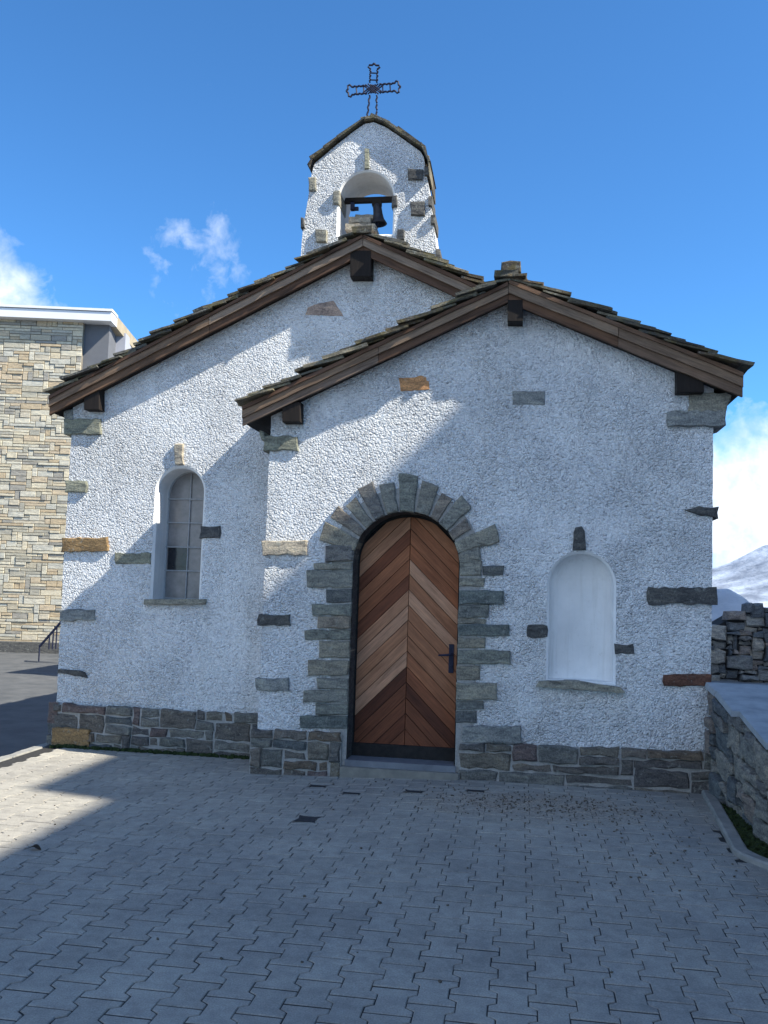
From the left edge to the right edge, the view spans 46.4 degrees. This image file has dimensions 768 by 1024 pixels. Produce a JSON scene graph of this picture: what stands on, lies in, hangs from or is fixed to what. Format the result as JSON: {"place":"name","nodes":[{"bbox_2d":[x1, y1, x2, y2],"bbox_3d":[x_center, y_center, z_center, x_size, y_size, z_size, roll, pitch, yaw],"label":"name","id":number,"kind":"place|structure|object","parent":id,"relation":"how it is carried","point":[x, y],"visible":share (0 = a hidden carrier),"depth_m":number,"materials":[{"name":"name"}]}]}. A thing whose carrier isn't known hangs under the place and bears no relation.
{"place":"outdoors","nodes":[
{"label":"outdoors","id":0,"kind":"place"},
{"bbox_2d":[0,652,58,756],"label":"road","id":1,"kind":"structure","parent":0,"point":[28,687],"depth_m":15.04,"materials":[{"name":"grey asphalt"}]},
{"bbox_2d":[0,641,58,653],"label":"road kerb","id":2,"kind":"structure","parent":1,"relation":"on","point":[18,647],"depth_m":23.90,"materials":[{"name":"concrete"}]},
{"bbox_2d":[38,621,60,660],"bbox_3d":[-7.580,2.683,21.217,1.201,1.737,0.060,1,-5,9],"label":"stair railing","id":3,"kind":"object","parent":1,"relation":"on","point":[50,633],"visible":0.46,"depth_m":21.22,"materials":[{"name":"metal"}]},
{"bbox_2d":[0,304,137,641],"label":"stone clad building","id":4,"kind":"structure","parent":0,"point":[42,347],"depth_m":25.81,"materials":[{"name":"beige stone"}]},
{"bbox_2d":[0,746,767,1023],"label":"paving","id":5,"kind":"structure","parent":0,"point":[82,804],"depth_m":4.30,"materials":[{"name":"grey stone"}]},
{"bbox_2d":[24,844,40,849],"bbox_3d":[-1.944,1.857,4.964,0.095,0.023,0.046,1,-5,9],"label":"dead leaf","id":6,"kind":"object","parent":5,"relation":"on","point":[36,846],"visible":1,"depth_m":4.97,"materials":[{"name":"brown plant"}]},
{"bbox_2d":[49,744,249,759],"bbox_3d":[-2.004,2.109,7.861,2.000,0.054,0.115,1,-5,9],"label":"moss","id":7,"kind":"object","parent":5,"relation":"on","point":[157,751],"visible":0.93,"depth_m":7.87,"materials":[{"name":"green plant"}]},
{"bbox_2d":[8,771,757,982],"bbox_3d":[-0.637,1.902,5.254,5.183,0.073,3.474,1,-5,9],"label":"grit","id":8,"kind":"object","parent":5,"relation":"on","point":[380,902],"visible":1,"depth_m":6.00,"materials":[{"name":"gravel"}]},
{"bbox_2d":[701,790,767,869],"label":"kerb","id":9,"kind":"structure","parent":5,"relation":"on","point":[736,844],"depth_m":5.44,"materials":[{"name":"concrete"}]},
{"bbox_2d":[721,803,767,857],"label":"moss","id":10,"kind":"object","parent":5,"relation":"on","point":[751,841],"visible":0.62,"depth_m":5.47,"materials":[{"name":"green plant"}]},
{"bbox_2d":[0,0,767,567],"label":"sky","id":11,"kind":"structure","parent":0,"point":[154,154],"materials":[{"name":"blue"}]},
{"bbox_2d":[712,589,747,620],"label":"snow bank","id":12,"kind":"structure","parent":0,"point":[729,600],"depth_m":15.92,"materials":[{"name":"white snow"}]},
{"bbox_2d":[712,545,767,607],"bbox_3d":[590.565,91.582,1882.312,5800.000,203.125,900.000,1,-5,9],"label":"mountain","id":13,"kind":"structure","parent":0,"point":[745,576],"depth_m":1707.08,"materials":[{"name":"white snow"}]},
{"bbox_3d":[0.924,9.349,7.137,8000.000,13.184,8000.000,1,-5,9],"label":"ground","id":14,"kind":"structure","parent":0,"visible":0},
{"bbox_2d":[0,742,48,761],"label":"edge kerb","id":15,"kind":"structure","parent":14,"relation":"on","point":[23,752],"depth_m":7.74,"materials":[{"name":"concrete"}]},
{"bbox_2d":[42,62,754,793],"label":"chapel","id":16,"kind":"structure","parent":14,"relation":"on","point":[356,496],"depth_m":7.24,"materials":[{"name":"paint"}]},
{"bbox_2d":[144,472,206,604],"bbox_3d":[-1.831,0.233,8.240,0.577,1.249,0.376,1,-5,9],"label":"window","id":17,"kind":"structure","parent":16,"relation":"in","point":[186,492],"depth_m":8.38,"materials":[{"name":"grey glass"}]},
{"bbox_2d":[344,196,391,227],"bbox_3d":[-0.140,-2.892,8.651,0.560,0.288,0.160,1,-5,9],"label":"bell","id":18,"kind":"object","parent":16,"relation":"hanging from","point":[378,220],"visible":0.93,"depth_m":8.63,"materials":[{"name":"brown metal"}]},
{"bbox_2d":[351,514,458,760],"bbox_3d":[0.188,1.001,7.302,0.883,1.985,0.124,1,-5,9],"label":"door","id":19,"kind":"structure","parent":16,"relation":"in","point":[404,704],"depth_m":7.31,"materials":[{"name":"red wood"}]},
{"bbox_2d":[703,682,767,843],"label":"parapet wall","id":20,"kind":"structure","parent":14,"relation":"on","point":[736,736],"depth_m":5.97,"materials":[{"name":"stone"}]},
{"bbox_2d":[711,681,767,684],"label":"terrace","id":21,"kind":"structure","parent":14,"relation":"on","point":[741,682],"depth_m":13.93,"materials":[{"name":"grey stone"}]},
{"bbox_2d":[711,602,767,682],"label":"rubble wall","id":22,"kind":"structure","parent":21,"relation":"on","point":[739,645],"depth_m":14.15,"materials":[{"name":"stone"}]}
]}

